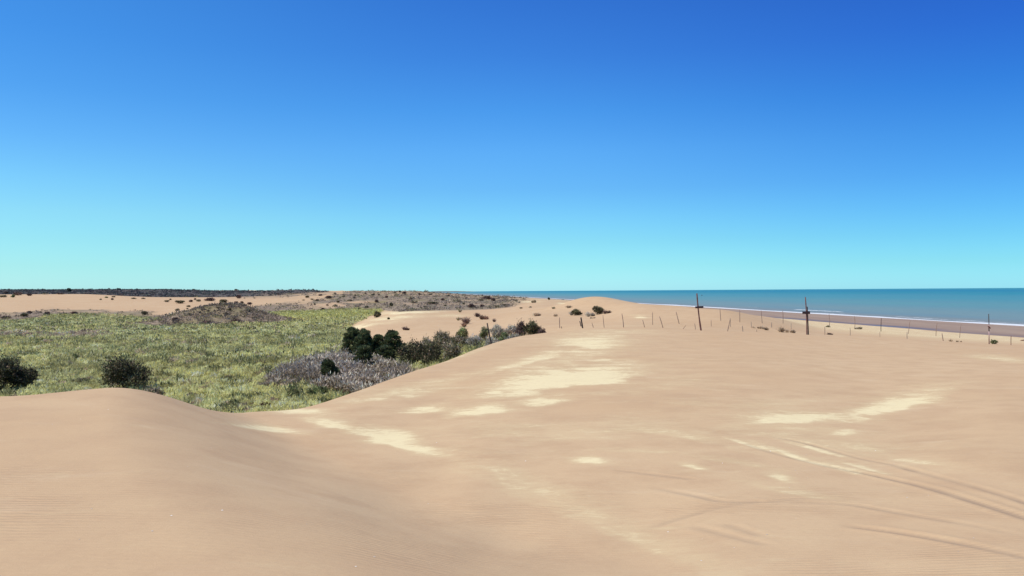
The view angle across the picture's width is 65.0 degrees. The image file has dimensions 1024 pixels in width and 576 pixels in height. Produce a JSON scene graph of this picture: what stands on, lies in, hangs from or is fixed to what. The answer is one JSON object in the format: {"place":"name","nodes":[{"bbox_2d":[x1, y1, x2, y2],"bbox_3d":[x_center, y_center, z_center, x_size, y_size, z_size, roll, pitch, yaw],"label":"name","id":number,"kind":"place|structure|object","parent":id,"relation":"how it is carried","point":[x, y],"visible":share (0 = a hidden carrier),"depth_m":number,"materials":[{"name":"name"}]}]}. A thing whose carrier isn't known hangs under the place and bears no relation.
{"place":"outdoors","nodes":[
{"label":"outdoors","id":0,"kind":"place"},
{"bbox_2d":[423,291,471,291],"bbox_3d":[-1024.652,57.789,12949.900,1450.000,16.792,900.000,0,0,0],"label":"headland","id":1,"kind":"structure","parent":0,"point":[450,291],"depth_m":12693.36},
{"bbox_2d":[0,289,1023,575],"bbox_3d":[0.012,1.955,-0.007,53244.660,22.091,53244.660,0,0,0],"label":"ground","id":2,"kind":"structure","parent":0,"point":[634,441],"depth_m":12.49,"materials":[{"name":"beige sand"}]},
{"bbox_2d":[0,352,25,389],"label":"shrub","id":3,"kind":"object","parent":2,"relation":"on","point":[9,374],"visible":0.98,"depth_m":56.88,"materials":[{"name":"green plant"}]},
{"bbox_2d":[12,364,39,390],"bbox_3d":[-35.057,6.509,57.740,2.041,2.114,1.753,0,0,-21],"label":"shrub","id":4,"kind":"object","parent":2,"relation":"on","point":[30,375],"visible":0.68,"depth_m":57.58,"materials":[{"name":"green plant"}]},
{"bbox_2d":[98,351,156,388],"bbox_3d":[-26.869,5.900,56.036,3.660,3.030,3.663,0,0,-34],"label":"shrub","id":5,"kind":"object","parent":2,"relation":"on","point":[121,371],"visible":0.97,"depth_m":55.23,"materials":[{"name":"green plant"}]},
{"bbox_2d":[146,386,165,394],"bbox_3d":[-22.208,6.696,50.014,1.172,1.447,1.196,0,0,-45],"label":"shrub","id":6,"kind":"object","parent":2,"relation":"on","point":[156,391],"visible":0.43,"depth_m":49.87,"materials":[{"name":"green plant"}]},
{"bbox_2d":[0,288,325,296],"bbox_3d":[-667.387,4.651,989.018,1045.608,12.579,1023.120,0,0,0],"label":"dark shrubland","id":7,"kind":"structure","parent":2,"relation":"on","point":[121,292],"depth_m":648.49,"materials":[{"name":"green plant"}]},
{"bbox_2d":[204,297,215,300],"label":"shrub","id":8,"kind":"object","parent":2,"relation":"on","point":[210,299],"visible":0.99,"depth_m":349.77,"materials":[{"name":"brown plant"}]},
{"bbox_2d":[0,307,522,412],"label":"marsh grass","id":9,"kind":"structure","parent":2,"relation":"on","point":[45,334],"depth_m":89.81,"materials":[{"name":"green plant"}]},
{"bbox_2d":[0,289,526,325],"bbox_3d":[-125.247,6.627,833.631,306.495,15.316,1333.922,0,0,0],"label":"dune scrub","id":10,"kind":"object","parent":2,"relation":"on","point":[222,308],"visible":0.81,"depth_m":223.36,"materials":[{"name":"brown plant"}]},
{"bbox_2d":[284,385,299,400],"bbox_3d":[-13.966,6.746,51.373,1.047,1.168,1.426,0,0,0],"label":"shrub","id":11,"kind":"object","parent":2,"relation":"on","point":[293,389],"visible":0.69,"depth_m":51.15,"materials":[{"name":"green plant"}]},
{"bbox_2d":[306,385,329,395],"bbox_3d":[-12.405,6.748,51.629,1.507,1.196,1.129,0,0,-37],"label":"shrub","id":12,"kind":"object","parent":2,"relation":"on","point":[319,388],"visible":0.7,"depth_m":51.43,"materials":[{"name":"green plant"}]},
{"bbox_2d":[319,358,339,377],"bbox_3d":[-13.695,6.363,60.019,1.568,2.322,1.730,-1,0,33],"label":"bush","id":13,"kind":"object","parent":2,"relation":"on","point":[327,365],"visible":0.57,"depth_m":59.69,"materials":[{"name":"green plant"}]},
{"bbox_2d":[254,347,413,394],"bbox_3d":[-14.112,6.604,65.555,12.267,1.994,34.124,0,0,-9],"label":"silvery scrub","id":14,"kind":"object","parent":2,"relation":"on","point":[347,379],"visible":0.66,"depth_m":61.54,"materials":[{"name":"grey plant"}]},
{"bbox_2d":[341,327,360,354],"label":"shrub","id":15,"kind":"object","parent":2,"relation":"on","point":[350,335],"visible":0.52,"depth_m":83.55,"materials":[{"name":"green plant"}]},
{"bbox_2d":[352,345,373,364],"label":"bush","id":16,"kind":"object","parent":2,"relation":"on","point":[364,352],"visible":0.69,"depth_m":70.56,"materials":[{"name":"green plant"}]},
{"bbox_2d":[352,328,376,354],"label":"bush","id":17,"kind":"object","parent":2,"relation":"on","point":[364,337],"visible":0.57,"depth_m":81.66,"materials":[{"name":"green plant"}]},
{"bbox_2d":[374,311,380,317],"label":"shrub","id":18,"kind":"object","parent":2,"relation":"on","point":[377,314],"visible":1,"depth_m":174.88,"materials":[{"name":"green plant"}]},
{"bbox_2d":[372,334,383,354],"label":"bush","id":19,"kind":"object","parent":2,"relation":"on","point":[378,340],"visible":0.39,"depth_m":82.56,"materials":[{"name":"green plant"}]},
{"bbox_2d":[374,345,397,360],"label":"shrub","id":20,"kind":"object","parent":2,"relation":"on","point":[386,352],"visible":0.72,"depth_m":75.53,"materials":[{"name":"green plant"}]},
{"bbox_2d":[380,329,406,352],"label":"shrub","id":21,"kind":"object","parent":2,"relation":"on","point":[390,336],"visible":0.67,"depth_m":80.43,"materials":[{"name":"green plant"}]},
{"bbox_2d":[395,337,425,363],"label":"shrub","id":22,"kind":"object","parent":2,"relation":"on","point":[411,350],"visible":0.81,"depth_m":71.43,"materials":[{"name":"green plant"}]},
{"bbox_2d":[419,336,437,347],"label":"shrub","id":23,"kind":"object","parent":2,"relation":"on","point":[424,341],"visible":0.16,"depth_m":75.67,"materials":[{"name":"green plant"}]},
{"bbox_2d":[416,341,442,366],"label":"shrub","id":24,"kind":"object","parent":2,"relation":"on","point":[428,351],"visible":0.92,"depth_m":66.62,"materials":[{"name":"green plant"}]},
{"bbox_2d":[431,330,450,348],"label":"shrub","id":25,"kind":"object","parent":2,"relation":"on","point":[440,337],"visible":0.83,"depth_m":76.35,"materials":[{"name":"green plant"}]},
{"bbox_2d":[441,341,462,360],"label":"shrub","id":26,"kind":"object","parent":2,"relation":"on","point":[450,350],"visible":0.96,"depth_m":65.78,"materials":[{"name":"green plant"}]},
{"bbox_2d":[448,334,468,349],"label":"shrub","id":27,"kind":"object","parent":2,"relation":"on","point":[456,339],"visible":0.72,"depth_m":74.70,"materials":[{"name":"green plant"}]},
{"bbox_2d":[456,326,467,337],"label":"shrub","id":28,"kind":"object","parent":2,"relation":"on","point":[462,331],"visible":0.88,"depth_m":87.77,"materials":[{"name":"green plant"}]},
{"bbox_2d":[461,317,470,323],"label":"dune plant","id":29,"kind":"object","parent":2,"relation":"on","point":[466,320],"visible":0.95,"depth_m":127.73,"materials":[{"name":"brown plant"}]},
{"bbox_2d":[465,334,482,346],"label":"shrub","id":30,"kind":"object","parent":2,"relation":"on","point":[473,340],"visible":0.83,"depth_m":71.61,"materials":[{"name":"grey plant"}]},
{"bbox_2d":[479,315,488,319],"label":"dune plant","id":31,"kind":"object","parent":2,"relation":"on","point":[484,317],"visible":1,"depth_m":141.79,"materials":[{"name":"brown plant"}]},
{"bbox_2d":[479,326,490,340],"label":"shrub","id":32,"kind":"object","parent":2,"relation":"on","point":[483,333],"visible":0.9,"depth_m":79.83,"materials":[{"name":"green plant"}]},
{"bbox_2d":[483,336,499,346],"bbox_3d":[-1.502,4.334,59.825,1.581,1.947,1.512,0,0,-35],"label":"shrub","id":33,"kind":"object","parent":2,"relation":"on","point":[487,342],"visible":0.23,"depth_m":59.82,"materials":[{"name":"grey plant"}]},
{"bbox_2d":[490,323,504,337],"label":"shrub","id":34,"kind":"object","parent":2,"relation":"on","point":[496,328],"visible":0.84,"depth_m":77.73,"materials":[{"name":"grey plant"}]},
{"bbox_2d":[498,330,508,340],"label":"shrub","id":35,"kind":"object","parent":2,"relation":"on","point":[504,335],"visible":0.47,"depth_m":65.73,"materials":[{"name":"green plant"}]},
{"bbox_2d":[503,323,516,334],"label":"shrub","id":36,"kind":"object","parent":2,"relation":"on","point":[511,329],"visible":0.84,"depth_m":79.67,"materials":[{"name":"grey plant"}]},
{"bbox_2d":[504,333,518,339],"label":"shrub","id":37,"kind":"object","parent":2,"relation":"on","point":[512,335],"visible":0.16,"depth_m":63.96,"materials":[{"name":"grey plant"}]},
{"bbox_2d":[515,318,526,335],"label":"shrub","id":38,"kind":"object","parent":2,"relation":"on","point":[519,330],"visible":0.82,"depth_m":71.79,"materials":[{"name":"brown plant"}]},
{"bbox_2d":[522,318,539,334],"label":"shrub","id":39,"kind":"object","parent":2,"relation":"on","point":[532,327],"visible":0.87,"depth_m":69.80,"materials":[{"name":"green plant"}]},
{"bbox_2d":[537,327,546,333],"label":"shrub","id":40,"kind":"object","parent":2,"relation":"on","point":[541,330],"visible":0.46,"depth_m":66.92,"materials":[{"name":"brown plant"}]},
{"bbox_2d":[571,309,581,314],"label":"dune plant","id":41,"kind":"object","parent":2,"relation":"on","point":[576,312],"visible":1,"depth_m":130.97,"materials":[{"name":"green plant"}]},
{"bbox_2d":[585,312,594,316],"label":"dune plant","id":42,"kind":"object","parent":2,"relation":"on","point":[587,314],"visible":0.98,"depth_m":124.39,"materials":[{"name":"beige plant"}]},
{"bbox_2d":[592,306,603,314],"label":"dune plant","id":43,"kind":"object","parent":2,"relation":"on","point":[598,309],"visible":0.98,"depth_m":128.83,"materials":[{"name":"green plant"}]},
{"bbox_2d":[695,293,703,329],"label":"marker cross","id":44,"kind":"object","parent":2,"relation":"on","point":[697,306],"visible":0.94,"depth_m":65.36,"materials":[{"name":"brown wood"}]},
{"bbox_2d":[802,297,809,334],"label":"wooden marker cross","id":45,"kind":"object","parent":2,"relation":"on","point":[806,312],"visible":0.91,"depth_m":81.28,"materials":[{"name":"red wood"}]},
{"bbox_2d":[988,314,990,343],"bbox_3d":[34.574,3.119,58.251,0.217,2.491,0.128,0,0,0],"label":"striped pole","id":46,"kind":"object","parent":2,"relation":"on","point":[988,329],"visible":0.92,"depth_m":58.27,"materials":[{"name":"red wood"}]},
{"bbox_2d":[0,0,1023,290],"label":"sky","id":47,"kind":"structure","parent":0,"point":[328,145],"materials":[{"name":"blue"}]},
{"bbox_2d":[442,288,1023,325],"bbox_3d":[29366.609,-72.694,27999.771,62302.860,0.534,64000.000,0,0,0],"label":"sea","id":48,"kind":"structure","parent":0,"point":[1002,306],"depth_m":635.90,"materials":[{"name":"liquid"}]}
]}

